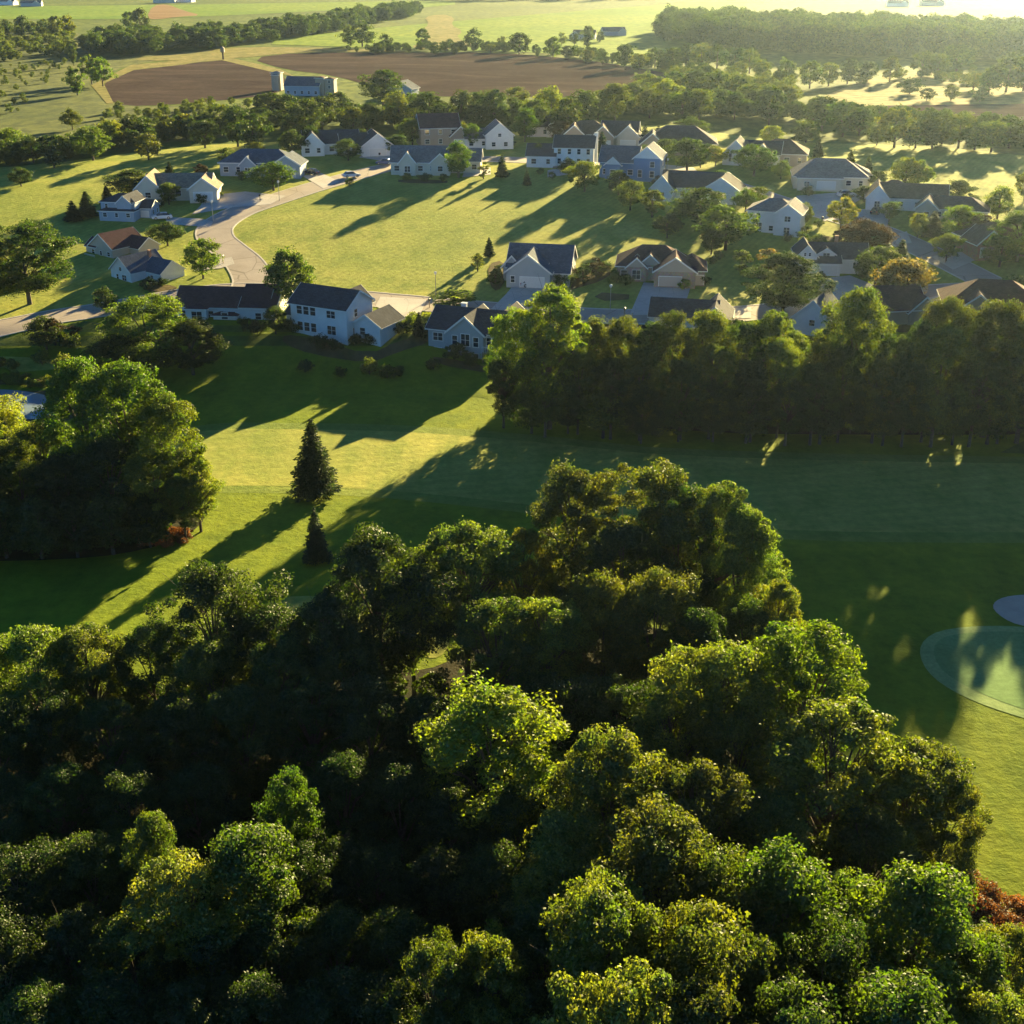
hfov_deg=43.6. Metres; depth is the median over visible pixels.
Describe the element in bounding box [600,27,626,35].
barn
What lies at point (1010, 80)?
broadleaf tree
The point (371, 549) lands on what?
broadleaf tree
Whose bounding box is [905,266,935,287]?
broadleaf tree
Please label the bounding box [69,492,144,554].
broadleaf tree
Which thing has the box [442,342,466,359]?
shrub
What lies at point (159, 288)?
garden bed
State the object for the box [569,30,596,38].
farmhouse
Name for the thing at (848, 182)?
window
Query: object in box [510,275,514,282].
window
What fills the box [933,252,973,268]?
driveway
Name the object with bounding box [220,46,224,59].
field post
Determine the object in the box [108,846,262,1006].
broadleaf tree
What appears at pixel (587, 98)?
broadleaf tree
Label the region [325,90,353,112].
broadleaf tree
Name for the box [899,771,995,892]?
broadleaf tree
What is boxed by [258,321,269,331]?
shrub
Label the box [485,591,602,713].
broadleaf tree
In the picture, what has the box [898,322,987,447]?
broadleaf tree
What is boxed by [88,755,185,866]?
broadleaf tree
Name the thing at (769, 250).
broadleaf tree
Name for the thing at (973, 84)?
broadleaf tree
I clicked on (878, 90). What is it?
straw field
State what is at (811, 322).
window
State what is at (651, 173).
window
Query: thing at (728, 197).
garage door
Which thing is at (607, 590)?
broadleaf tree
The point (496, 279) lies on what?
shrub
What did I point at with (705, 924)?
broadleaf tree
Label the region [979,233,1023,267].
broadleaf tree
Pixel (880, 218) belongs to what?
driveway
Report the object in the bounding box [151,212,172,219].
parked car
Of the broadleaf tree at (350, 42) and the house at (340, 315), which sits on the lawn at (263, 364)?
the house at (340, 315)
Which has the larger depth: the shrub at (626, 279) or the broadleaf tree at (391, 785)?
the shrub at (626, 279)
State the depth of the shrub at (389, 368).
208.57 m
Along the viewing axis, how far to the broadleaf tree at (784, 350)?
180.01 m
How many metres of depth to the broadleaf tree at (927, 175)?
304.79 m
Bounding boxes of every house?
[84,227,160,257]
[97,190,159,221]
[108,249,185,282]
[133,168,222,202]
[173,283,292,319]
[217,148,307,178]
[285,282,404,346]
[301,129,358,156]
[337,128,393,156]
[389,145,483,175]
[416,112,463,144]
[425,301,523,362]
[462,119,514,149]
[500,242,577,288]
[525,132,597,167]
[526,115,560,136]
[561,120,614,146]
[598,141,667,181]
[601,120,641,145]
[615,244,707,288]
[638,125,717,155]
[647,293,734,328]
[648,169,746,204]
[722,135,783,165]
[745,197,808,236]
[752,138,809,166]
[789,290,873,335]
[790,158,872,191]
[791,235,868,275]
[860,283,934,324]
[865,179,949,210]
[913,194,990,221]
[937,278,1023,325]
[952,221,1023,260]
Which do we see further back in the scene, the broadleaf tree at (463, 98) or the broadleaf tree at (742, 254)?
the broadleaf tree at (463, 98)
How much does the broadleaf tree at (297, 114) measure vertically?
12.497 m
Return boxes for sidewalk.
[735,308,751,311]
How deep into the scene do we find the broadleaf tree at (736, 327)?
185.93 m
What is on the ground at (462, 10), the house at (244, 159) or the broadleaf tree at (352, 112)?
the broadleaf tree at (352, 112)
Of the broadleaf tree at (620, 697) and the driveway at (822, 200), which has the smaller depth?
the broadleaf tree at (620, 697)
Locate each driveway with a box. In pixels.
[165,217,212,226]
[193,191,283,213]
[197,257,233,269]
[303,173,339,188]
[360,155,389,159]
[376,297,426,315]
[462,167,490,176]
[492,287,546,309]
[548,169,567,176]
[630,282,689,314]
[665,165,696,170]
[734,307,750,317]
[796,193,861,220]
[820,275,872,303]
[854,209,887,229]
[892,231,911,243]
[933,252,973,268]
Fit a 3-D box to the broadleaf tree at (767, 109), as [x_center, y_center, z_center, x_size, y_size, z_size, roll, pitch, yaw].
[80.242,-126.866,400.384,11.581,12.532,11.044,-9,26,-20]
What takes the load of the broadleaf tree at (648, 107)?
on the ground at (462, 10)
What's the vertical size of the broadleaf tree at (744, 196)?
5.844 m
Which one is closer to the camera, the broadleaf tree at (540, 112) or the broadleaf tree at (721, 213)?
the broadleaf tree at (721, 213)
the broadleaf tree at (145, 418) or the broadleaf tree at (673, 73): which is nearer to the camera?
the broadleaf tree at (145, 418)
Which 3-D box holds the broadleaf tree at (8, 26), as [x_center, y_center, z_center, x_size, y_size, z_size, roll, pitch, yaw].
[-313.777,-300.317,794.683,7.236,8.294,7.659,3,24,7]
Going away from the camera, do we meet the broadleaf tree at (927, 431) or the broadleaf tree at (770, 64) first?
the broadleaf tree at (927, 431)
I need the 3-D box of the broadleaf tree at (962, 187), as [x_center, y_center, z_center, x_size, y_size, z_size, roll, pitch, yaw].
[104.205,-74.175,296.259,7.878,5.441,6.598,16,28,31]
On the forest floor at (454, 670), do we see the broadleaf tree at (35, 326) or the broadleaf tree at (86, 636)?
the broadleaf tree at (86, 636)
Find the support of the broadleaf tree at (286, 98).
on the ground at (462, 10)
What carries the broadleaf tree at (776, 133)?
on the lawn at (387, 232)
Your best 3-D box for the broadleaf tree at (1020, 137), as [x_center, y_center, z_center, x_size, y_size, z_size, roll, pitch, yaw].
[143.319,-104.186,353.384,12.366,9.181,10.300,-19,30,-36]
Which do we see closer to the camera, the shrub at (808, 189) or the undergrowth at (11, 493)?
the undergrowth at (11, 493)
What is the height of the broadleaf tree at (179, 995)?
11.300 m
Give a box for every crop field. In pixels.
[0,1,454,18]
[272,1,746,56]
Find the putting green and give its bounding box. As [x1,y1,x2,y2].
[934,631,1023,708]
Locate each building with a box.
[0,0,18,4]
[20,0,42,5]
[153,0,176,2]
[177,0,195,1]
[283,76,320,95]
[387,79,419,96]
[886,0,908,6]
[919,0,944,5]
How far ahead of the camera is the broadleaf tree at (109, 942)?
80.44 m
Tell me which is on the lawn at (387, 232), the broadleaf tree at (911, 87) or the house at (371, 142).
the house at (371, 142)
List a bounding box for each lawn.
[0,125,1023,318]
[0,307,1023,452]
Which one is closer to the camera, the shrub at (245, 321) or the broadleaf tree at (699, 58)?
the shrub at (245, 321)
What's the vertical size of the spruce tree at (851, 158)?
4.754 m
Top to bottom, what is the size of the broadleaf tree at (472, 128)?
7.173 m
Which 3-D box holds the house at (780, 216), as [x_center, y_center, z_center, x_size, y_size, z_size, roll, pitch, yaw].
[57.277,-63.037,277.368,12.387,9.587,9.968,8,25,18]
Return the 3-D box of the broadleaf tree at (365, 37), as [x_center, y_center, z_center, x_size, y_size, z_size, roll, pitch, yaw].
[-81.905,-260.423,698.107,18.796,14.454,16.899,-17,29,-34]
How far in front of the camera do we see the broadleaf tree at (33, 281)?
230.49 m
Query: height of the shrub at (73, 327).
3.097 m
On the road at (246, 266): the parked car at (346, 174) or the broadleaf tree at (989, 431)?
the parked car at (346, 174)
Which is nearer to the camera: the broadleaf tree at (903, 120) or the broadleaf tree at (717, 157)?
the broadleaf tree at (717, 157)
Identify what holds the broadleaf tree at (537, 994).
on the forest floor at (454, 670)
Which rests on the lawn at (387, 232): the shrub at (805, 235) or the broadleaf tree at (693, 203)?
the broadleaf tree at (693, 203)
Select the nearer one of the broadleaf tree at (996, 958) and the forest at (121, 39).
the broadleaf tree at (996, 958)
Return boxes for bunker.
[993,595,1023,625]
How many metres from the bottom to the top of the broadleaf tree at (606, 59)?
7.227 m
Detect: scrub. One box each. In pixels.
[0,17,77,60]
[0,57,71,111]
[100,96,269,125]
[821,65,1002,84]
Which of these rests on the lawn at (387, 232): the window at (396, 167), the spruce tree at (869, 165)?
the spruce tree at (869, 165)
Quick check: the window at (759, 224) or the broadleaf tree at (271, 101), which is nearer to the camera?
the window at (759, 224)
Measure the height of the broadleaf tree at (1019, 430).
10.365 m
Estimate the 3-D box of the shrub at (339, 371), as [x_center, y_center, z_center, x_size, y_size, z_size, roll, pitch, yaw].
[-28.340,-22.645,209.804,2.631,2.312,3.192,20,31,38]
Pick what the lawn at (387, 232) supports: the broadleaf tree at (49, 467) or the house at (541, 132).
the house at (541, 132)
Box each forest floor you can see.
[0,424,203,560]
[0,620,1023,1020]
[519,319,1023,434]
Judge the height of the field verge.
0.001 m
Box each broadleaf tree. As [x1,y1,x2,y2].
[0,127,29,143]
[0,218,82,304]
[0,238,35,295]
[0,391,42,464]
[0,419,70,490]
[0,457,20,492]
[0,457,70,511]
[0,621,92,751]
[0,631,45,735]
[0,688,97,802]
[0,697,59,810]
[0,763,50,878]
[0,833,98,972]
[0,904,58,1022]
[0,953,114,1023]
[2,21,12,34]
[7,167,33,185]
[13,14,30,34]
[14,900,136,1022]
[17,314,66,349]
[19,134,49,162]
[20,760,103,856]
[24,452,107,533]
[25,828,164,945]
[30,356,141,493]
[31,135,71,167]
[35,19,44,33]
[41,318,68,344]
[45,16,64,32]
[50,620,129,735]
[51,433,149,524]
[58,108,82,129]
[59,13,76,35]
[61,68,87,94]
[68,44,77,63]
[68,356,190,486]
[68,697,158,808]
[69,124,115,160]
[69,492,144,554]
[74,908,190,1023]
[77,54,99,83]
[79,330,160,382]
[86,57,118,85]
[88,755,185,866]
[92,285,118,312]
[94,119,122,139]
[94,292,194,370]
[102,168,148,192]
[104,618,193,732]
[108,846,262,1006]
[114,444,195,526]
[116,116,140,137]
[118,809,179,945]
[119,11,132,26]
[119,391,206,522]
[122,495,174,547]
[124,690,246,809]
[129,7,150,25]
[132,132,162,159]
[133,971,249,1023]
[139,557,294,697]
[143,221,187,245]
[149,630,259,752]
[150,912,268,1023]
[151,316,233,374]
[153,115,178,140]
[153,476,204,540]
[155,182,181,204]
[156,761,247,865]
[173,453,225,531]
[174,113,195,131]
[178,682,296,807]
[179,237,224,278]
[186,119,220,147]
[186,818,332,987]
[193,163,207,172]
[205,100,233,132]
[214,966,310,1023]
[215,147,234,160]
[217,103,249,146]
[219,909,333,1023]
[220,597,311,716]
[229,113,273,147]
[244,161,297,190]
[245,630,320,757]
[246,142,267,148]
[251,761,337,905]
[252,92,284,111]
[253,671,366,786]
[258,245,316,308]
[262,827,367,956]
[263,305,286,333]
[273,749,397,865]
[274,586,384,710]
[277,93,298,115]
[277,97,327,133]
[277,129,310,151]
[278,899,384,1023]
[299,125,318,138]
[301,95,337,129]
[312,669,414,804]
[323,520,461,682]
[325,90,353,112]
[331,138,363,160]
[331,840,427,938]
[335,24,358,45]
[338,106,366,131]
[343,20,377,46]
[349,903,446,1023]
[350,748,450,882]
[351,969,446,1023]
[354,101,382,131]
[357,69,405,104]
[368,42,383,52]
[374,555,446,695]
[378,33,392,44]
[379,692,465,795]
[381,89,417,127]
[384,134,409,149]
[388,838,498,954]
[390,924,499,1023]
[394,118,418,144]
[398,91,450,118]
[404,779,501,877]
[405,91,423,110]
[406,659,573,859]
[412,515,524,681]
[415,28,430,42]
[417,834,540,957]
[428,45,441,53]
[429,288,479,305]
[430,102,457,112]
[435,590,570,740]
[443,918,552,1023]
[448,88,475,121]
[451,47,459,53]
[460,121,468,127]
[463,27,484,47]
[463,123,482,142]
[465,778,575,893]
[466,91,486,103]
[466,896,630,1019]
[468,253,484,271]
[476,88,509,115]
[477,162,490,178]
[480,304,544,419]
[481,44,499,52]
[485,356,520,427]
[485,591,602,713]
[485,797,648,983]
[486,268,503,284]
[490,526,560,621]
[496,974,588,1023]
[497,36,505,43]
[497,279,598,429]
[501,388,552,433]
[501,669,618,781]
[505,86,530,104]
[505,329,574,437]
[506,32,531,54]
[510,107,540,141]
[519,98,557,128]
[523,955,704,1023]
[525,723,686,861]
[526,453,619,605]
[529,864,668,1023]
[533,85,565,114]
[535,48,540,57]
[544,36,561,57]
[544,120,569,139]
[547,97,584,127]
[548,347,603,434]
[550,375,586,433]
[551,520,675,645]
[556,157,577,177]
[556,456,721,597]
[556,568,653,714]
[558,33,567,44]
[558,45,574,58]
[560,671,689,802]
[561,160,601,191]
[564,88,602,120]
[567,386,633,438]
[569,33,578,44]
[573,264,592,283]
[575,314,615,387]
[575,791,732,957]
[578,50,596,63]
[579,25,594,46]
[585,357,637,439]
[585,563,718,695]
[586,89,615,118]
[589,257,604,277]
[589,313,661,385]
[593,50,611,64]
[596,30,605,41]
[597,83,634,119]
[598,890,766,1023]
[604,170,631,195]
[610,53,615,63]
[611,179,644,210]
[614,43,636,68]
[615,341,671,440]
[615,478,722,622]
[617,83,643,100]
[621,752,772,899]
[625,319,673,398]
[628,53,651,70]
[630,690,717,803]
[631,87,664,117]
[634,963,761,1023]
[642,634,801,814]
[643,76,666,93]
[644,47,663,67]
[646,308,696,395]
[646,605,732,716]
[650,211,684,237]
[651,355,710,441]
[652,78,685,95]
[655,479,775,609]
[656,138,676,161]
[660,831,791,1004]
[662,137,711,169]
[663,187,727,227]
[664,46,681,60]
[664,70,686,89]
[667,89,700,118]
[673,116,713,131]
[673,309,739,389]
[678,44,694,65]
[678,88,716,119]
[679,340,739,439]
[681,704,784,829]
[682,69,708,88]
[684,42,715,64]
[685,378,747,441]
[691,204,761,250]
[693,915,832,1022]
[695,147,713,167]
[697,499,795,633]
[698,229,724,254]
[703,70,729,88]
[704,145,729,165]
[705,44,729,67]
[707,87,730,114]
[707,832,865,990]
[707,965,851,1023]
[713,319,778,391]
[717,47,744,67]
[717,780,831,926]
[718,72,750,90]
[719,592,782,683]
[721,91,753,119]
[723,390,779,442]
[726,355,774,443]
[726,618,882,812]
[726,695,934,877]
[730,143,779,175]
[730,187,760,211]
[731,248,755,273]
[733,309,811,390]
[735,48,762,73]
[738,250,837,311]
[738,575,810,670]
[740,88,759,107]
[745,905,892,1023]
[750,186,769,199]
[751,58,774,73]
[752,85,791,124]
[755,247,778,271]
[757,336,808,437]
[759,125,786,140]
[766,378,815,445]
[771,84,803,107]
[771,159,792,178]
[773,57,799,80]
[785,355,844,445]
[790,119,821,142]
[795,867,916,1000]
[797,60,824,88]
[797,387,854,444]
[801,94,846,130]
[803,202,814,223]
[803,801,923,903]
[804,327,838,386]
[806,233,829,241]
[811,282,898,400]
[818,62,840,85]
[818,344,869,442]
[824,101,876,136]
[824,852,1014,1018]
[825,195,860,227]
[827,956,957,1023]
[832,224,865,241]
[838,58,861,83]
[838,216,900,250]
[839,104,876,135]
[841,400,854,433]
[842,732,977,872]
[852,185,869,201]
[852,381,908,445]
[853,245,903,283]
[854,356,899,443]
[859,61,878,79]
[860,351,945,446]
[861,333,917,411]
[863,124,883,144]
[867,170,887,183]
[868,256,939,292]
[874,106,919,147]
[878,200,903,221]
[881,55,901,81]
[888,156,929,182]
[895,120,934,147]
[896,76,925,93]
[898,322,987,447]
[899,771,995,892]
[903,923,1023,1022]
[904,318,941,432]
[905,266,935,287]
[907,159,935,182]
[907,390,954,442]
[908,213,928,237]
[909,50,944,77]
[913,118,953,148]
[915,294,991,434]
[919,88,937,100]
[927,974,1023,1023]
[929,232,966,260]
[930,376,989,444]
[931,51,952,73]
[933,113,957,143]
[938,111,977,147]
[940,349,1012,446]
[941,204,983,233]
[942,85,959,100]
[945,44,978,71]
[948,179,978,195]
[948,295,1023,437]
[955,71,982,89]
[957,391,1023,444]
[961,121,989,149]
[961,213,997,228]
[968,87,992,101]
[970,195,981,200]
[972,120,1012,151]
[973,922,1023,1017]
[977,69,1003,91]
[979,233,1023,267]
[979,337,1023,443]
[982,185,1018,218]
[985,317,1023,443]
[986,51,1023,91]
[986,210,1023,261]
[996,117,1023,147]
[1001,383,1023,443]
[1002,273,1023,285]
[1007,377,1023,431]
[1010,56,1023,90]
[1011,120,1023,147]
[1014,170,1023,199]
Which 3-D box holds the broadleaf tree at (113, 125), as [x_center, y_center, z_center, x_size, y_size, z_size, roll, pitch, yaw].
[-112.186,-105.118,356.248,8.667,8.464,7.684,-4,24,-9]
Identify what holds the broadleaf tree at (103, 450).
on the forest floor at (20, 555)
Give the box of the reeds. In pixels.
[0,371,51,387]
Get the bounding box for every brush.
[137,525,192,547]
[961,869,1023,961]
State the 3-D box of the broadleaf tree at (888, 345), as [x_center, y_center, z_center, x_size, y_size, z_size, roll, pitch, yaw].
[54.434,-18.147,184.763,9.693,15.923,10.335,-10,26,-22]
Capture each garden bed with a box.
[143,284,176,291]
[282,335,427,360]
[398,179,446,182]
[433,357,488,372]
[488,261,503,289]
[570,262,610,289]
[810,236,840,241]
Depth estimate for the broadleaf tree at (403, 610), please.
116.00 m
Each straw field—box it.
[134,47,404,59]
[826,72,1023,105]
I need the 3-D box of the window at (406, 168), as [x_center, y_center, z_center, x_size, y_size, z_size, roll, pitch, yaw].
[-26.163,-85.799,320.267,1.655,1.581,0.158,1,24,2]
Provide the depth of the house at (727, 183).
297.80 m
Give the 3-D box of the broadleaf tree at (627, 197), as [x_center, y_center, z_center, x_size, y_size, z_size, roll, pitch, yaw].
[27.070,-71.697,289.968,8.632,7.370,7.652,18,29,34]
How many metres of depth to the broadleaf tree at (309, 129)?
347.46 m
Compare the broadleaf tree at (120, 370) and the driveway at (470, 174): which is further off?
the driveway at (470, 174)
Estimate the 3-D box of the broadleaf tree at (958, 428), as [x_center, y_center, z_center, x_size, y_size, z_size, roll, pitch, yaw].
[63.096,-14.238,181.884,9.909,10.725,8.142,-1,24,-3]
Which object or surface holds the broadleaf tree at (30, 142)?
on the ground at (462, 10)
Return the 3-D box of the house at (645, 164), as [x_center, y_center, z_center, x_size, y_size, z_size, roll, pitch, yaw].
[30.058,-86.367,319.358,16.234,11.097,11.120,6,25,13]
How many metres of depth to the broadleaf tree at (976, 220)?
267.25 m
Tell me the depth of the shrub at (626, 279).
244.12 m
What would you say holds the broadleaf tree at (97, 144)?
on the lawn at (387, 232)
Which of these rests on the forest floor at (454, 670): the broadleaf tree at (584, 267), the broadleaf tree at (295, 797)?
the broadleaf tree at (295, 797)
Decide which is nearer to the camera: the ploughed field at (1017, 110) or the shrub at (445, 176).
the shrub at (445, 176)
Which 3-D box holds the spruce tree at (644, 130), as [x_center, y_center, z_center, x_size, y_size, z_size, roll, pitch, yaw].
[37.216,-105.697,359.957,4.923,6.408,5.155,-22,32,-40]
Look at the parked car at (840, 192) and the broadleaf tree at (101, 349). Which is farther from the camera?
the parked car at (840, 192)
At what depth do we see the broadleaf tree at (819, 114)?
387.19 m
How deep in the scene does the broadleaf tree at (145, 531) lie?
149.19 m
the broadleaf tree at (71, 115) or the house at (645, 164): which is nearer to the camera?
the house at (645, 164)
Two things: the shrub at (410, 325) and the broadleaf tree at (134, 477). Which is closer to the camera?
the broadleaf tree at (134, 477)
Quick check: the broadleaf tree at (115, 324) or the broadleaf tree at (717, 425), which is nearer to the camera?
the broadleaf tree at (717, 425)
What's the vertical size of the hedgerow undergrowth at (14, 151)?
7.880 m
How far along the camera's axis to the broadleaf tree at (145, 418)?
151.90 m
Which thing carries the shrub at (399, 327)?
on the lawn at (263, 364)
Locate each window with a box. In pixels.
[145,192,150,197]
[191,311,202,318]
[221,312,228,319]
[223,167,228,171]
[255,313,261,319]
[296,305,302,314]
[297,320,303,330]
[303,306,309,315]
[304,322,310,331]
[309,307,315,316]
[310,322,316,332]
[326,310,335,319]
[327,325,336,335]
[354,308,357,317]
[359,327,365,334]
[394,165,398,170]
[404,166,410,171]
[433,332,437,340]
[437,166,442,171]
[437,332,442,340]
[452,335,457,344]
[460,333,469,346]
[471,164,476,169]
[473,337,478,347]
[486,337,491,345]
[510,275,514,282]
[531,158,535,163]
[621,270,626,275]
[627,169,632,174]
[632,270,640,279]
[637,170,641,177]
[649,162,654,167]
[649,171,653,177]
[755,222,761,229]
[783,227,789,233]
[784,216,790,221]
[803,181,809,186]
[808,319,814,326]
[845,180,851,185]
[874,201,879,206]
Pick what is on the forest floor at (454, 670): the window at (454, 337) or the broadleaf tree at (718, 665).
the broadleaf tree at (718, 665)
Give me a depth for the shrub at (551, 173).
316.91 m
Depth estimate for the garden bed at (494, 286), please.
249.77 m
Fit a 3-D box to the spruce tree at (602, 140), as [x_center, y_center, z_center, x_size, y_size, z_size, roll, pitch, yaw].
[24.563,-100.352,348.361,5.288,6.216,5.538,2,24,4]
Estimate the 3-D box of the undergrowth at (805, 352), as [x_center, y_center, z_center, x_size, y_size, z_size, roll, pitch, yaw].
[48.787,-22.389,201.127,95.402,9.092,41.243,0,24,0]
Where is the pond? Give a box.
[0,389,53,418]
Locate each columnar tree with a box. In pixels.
[444,139,473,177]
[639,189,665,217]
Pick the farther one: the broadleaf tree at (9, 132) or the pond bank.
the broadleaf tree at (9, 132)
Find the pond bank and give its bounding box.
[0,379,80,423]
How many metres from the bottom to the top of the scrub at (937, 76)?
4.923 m
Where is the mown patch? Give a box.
[266,596,448,657]
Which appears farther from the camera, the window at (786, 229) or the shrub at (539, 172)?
the shrub at (539, 172)
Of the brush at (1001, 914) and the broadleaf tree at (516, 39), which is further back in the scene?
the broadleaf tree at (516, 39)
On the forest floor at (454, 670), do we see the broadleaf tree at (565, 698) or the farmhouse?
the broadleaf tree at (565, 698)
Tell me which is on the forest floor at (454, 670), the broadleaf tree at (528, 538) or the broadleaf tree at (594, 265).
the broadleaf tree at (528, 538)
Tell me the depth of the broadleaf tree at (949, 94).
462.49 m
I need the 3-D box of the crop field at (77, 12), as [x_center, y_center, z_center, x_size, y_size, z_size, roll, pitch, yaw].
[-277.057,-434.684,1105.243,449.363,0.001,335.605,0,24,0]
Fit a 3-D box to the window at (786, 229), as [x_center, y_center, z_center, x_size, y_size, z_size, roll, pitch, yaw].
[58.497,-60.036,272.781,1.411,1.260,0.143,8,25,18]
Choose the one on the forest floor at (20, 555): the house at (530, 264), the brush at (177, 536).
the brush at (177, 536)
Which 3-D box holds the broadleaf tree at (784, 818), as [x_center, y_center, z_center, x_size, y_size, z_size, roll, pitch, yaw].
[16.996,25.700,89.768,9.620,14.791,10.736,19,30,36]
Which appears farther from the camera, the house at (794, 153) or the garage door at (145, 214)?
the house at (794, 153)
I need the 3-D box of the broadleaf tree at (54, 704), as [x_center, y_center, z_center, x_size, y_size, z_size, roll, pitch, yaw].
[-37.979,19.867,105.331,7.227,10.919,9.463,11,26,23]
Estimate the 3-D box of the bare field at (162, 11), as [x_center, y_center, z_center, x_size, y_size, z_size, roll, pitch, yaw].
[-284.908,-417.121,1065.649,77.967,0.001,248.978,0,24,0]
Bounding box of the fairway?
[172,429,1023,531]
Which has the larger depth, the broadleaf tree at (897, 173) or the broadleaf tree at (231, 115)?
the broadleaf tree at (231, 115)
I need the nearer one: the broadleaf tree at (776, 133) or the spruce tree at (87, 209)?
the spruce tree at (87, 209)
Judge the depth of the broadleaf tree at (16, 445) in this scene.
157.79 m
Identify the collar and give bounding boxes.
[920,626,1023,717]
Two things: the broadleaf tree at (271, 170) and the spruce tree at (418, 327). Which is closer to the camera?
the spruce tree at (418, 327)
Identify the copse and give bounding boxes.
[630,59,800,100]
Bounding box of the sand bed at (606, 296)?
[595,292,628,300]
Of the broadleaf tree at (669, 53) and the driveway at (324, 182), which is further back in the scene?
the broadleaf tree at (669, 53)
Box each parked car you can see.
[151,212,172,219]
[304,168,320,174]
[341,171,360,177]
[376,158,390,164]
[836,190,856,196]
[870,206,880,214]
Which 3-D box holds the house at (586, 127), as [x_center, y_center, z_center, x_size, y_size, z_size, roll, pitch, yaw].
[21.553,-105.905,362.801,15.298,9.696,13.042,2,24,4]
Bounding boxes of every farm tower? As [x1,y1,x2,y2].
[270,71,283,90]
[315,76,337,95]
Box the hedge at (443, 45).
[345,38,713,72]
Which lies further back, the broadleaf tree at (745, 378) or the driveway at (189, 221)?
the driveway at (189, 221)
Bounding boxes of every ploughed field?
[105,60,284,105]
[257,52,698,96]
[804,104,1023,123]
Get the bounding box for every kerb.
[0,282,962,319]
[0,306,791,336]
[195,156,1001,285]
[232,161,966,283]
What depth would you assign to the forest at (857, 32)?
658.59 m
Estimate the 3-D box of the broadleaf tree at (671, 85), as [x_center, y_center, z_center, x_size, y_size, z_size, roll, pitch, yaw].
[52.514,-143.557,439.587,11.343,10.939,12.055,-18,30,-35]
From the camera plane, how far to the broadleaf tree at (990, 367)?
177.56 m
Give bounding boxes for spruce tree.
[61,201,84,221]
[78,191,98,217]
[98,186,111,203]
[164,161,174,172]
[286,418,342,502]
[301,507,334,565]
[410,312,423,337]
[420,316,428,339]
[483,237,495,257]
[494,155,509,177]
[506,124,515,145]
[521,169,531,185]
[598,132,607,153]
[639,124,648,145]
[810,139,825,157]
[846,150,855,162]
[864,156,872,170]
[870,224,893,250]
[894,239,909,258]
[920,211,946,237]
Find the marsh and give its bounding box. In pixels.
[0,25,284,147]
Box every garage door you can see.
[140,211,149,217]
[193,192,213,200]
[369,148,386,155]
[519,276,544,287]
[620,140,635,145]
[658,276,681,286]
[695,275,703,284]
[712,194,730,203]
[816,181,835,189]
[817,265,837,273]
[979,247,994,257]
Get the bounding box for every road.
[0,284,954,334]
[197,157,1001,286]
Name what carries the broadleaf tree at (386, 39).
on the ground at (462, 10)
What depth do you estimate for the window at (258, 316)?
227.40 m
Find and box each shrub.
[0,356,7,366]
[4,358,19,370]
[28,347,50,364]
[49,353,71,369]
[59,332,82,348]
[67,324,82,335]
[138,276,156,289]
[154,277,169,285]
[157,199,164,207]
[194,194,207,202]
[235,171,246,180]
[236,316,250,327]
[240,319,267,334]
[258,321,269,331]
[281,319,301,331]
[295,358,314,371]
[307,332,327,349]
[323,337,343,350]
[332,366,347,377]
[345,177,353,185]
[345,333,363,345]
[355,357,378,374]
[363,333,376,344]
[371,365,386,375]
[378,363,395,378]
[391,365,404,376]
[393,322,411,333]
[400,172,412,180]
[401,319,413,332]
[403,311,416,323]
[416,173,432,181]
[422,312,430,325]
[425,353,441,369]
[439,174,449,180]
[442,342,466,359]
[460,350,474,360]
[463,355,477,366]
[486,273,503,283]
[492,264,502,270]
[536,167,543,174]
[548,172,556,178]
[551,274,570,287]
[570,272,575,284]
[572,267,583,274]
[589,266,602,276]
[600,261,614,272]
[606,270,624,282]
[617,274,634,285]
[651,175,660,183]
[677,279,689,288]
[700,275,711,285]
[706,255,716,263]
[713,249,724,259]
[776,233,793,241]
[795,230,811,239]
[800,185,815,195]
[801,224,812,232]
[812,219,824,226]
[813,271,827,283]
[842,192,851,198]
[854,267,869,278]
[907,211,918,222]
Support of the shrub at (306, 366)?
on the lawn at (263, 364)
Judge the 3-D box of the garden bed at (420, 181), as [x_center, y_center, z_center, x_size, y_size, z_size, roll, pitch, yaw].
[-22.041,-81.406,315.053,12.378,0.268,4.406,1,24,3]
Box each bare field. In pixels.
[148,4,197,18]
[413,15,470,48]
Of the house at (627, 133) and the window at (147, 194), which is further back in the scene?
the house at (627, 133)
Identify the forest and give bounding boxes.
[75,0,423,55]
[651,3,1023,59]
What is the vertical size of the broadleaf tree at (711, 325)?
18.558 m
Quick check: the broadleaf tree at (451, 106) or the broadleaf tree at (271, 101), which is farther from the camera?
the broadleaf tree at (271, 101)
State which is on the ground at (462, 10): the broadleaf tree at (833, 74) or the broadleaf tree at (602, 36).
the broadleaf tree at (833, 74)
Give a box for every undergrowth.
[0,89,1021,163]
[0,442,172,556]
[0,620,1002,1023]
[544,313,1023,433]
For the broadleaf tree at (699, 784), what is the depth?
86.41 m
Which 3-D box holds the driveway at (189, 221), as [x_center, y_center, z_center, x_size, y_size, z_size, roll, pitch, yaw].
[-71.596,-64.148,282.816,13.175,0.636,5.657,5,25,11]
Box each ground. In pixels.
[0,0,1023,453]
[0,356,59,371]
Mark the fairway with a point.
(843, 495)
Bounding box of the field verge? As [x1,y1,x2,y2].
[91,58,292,102]

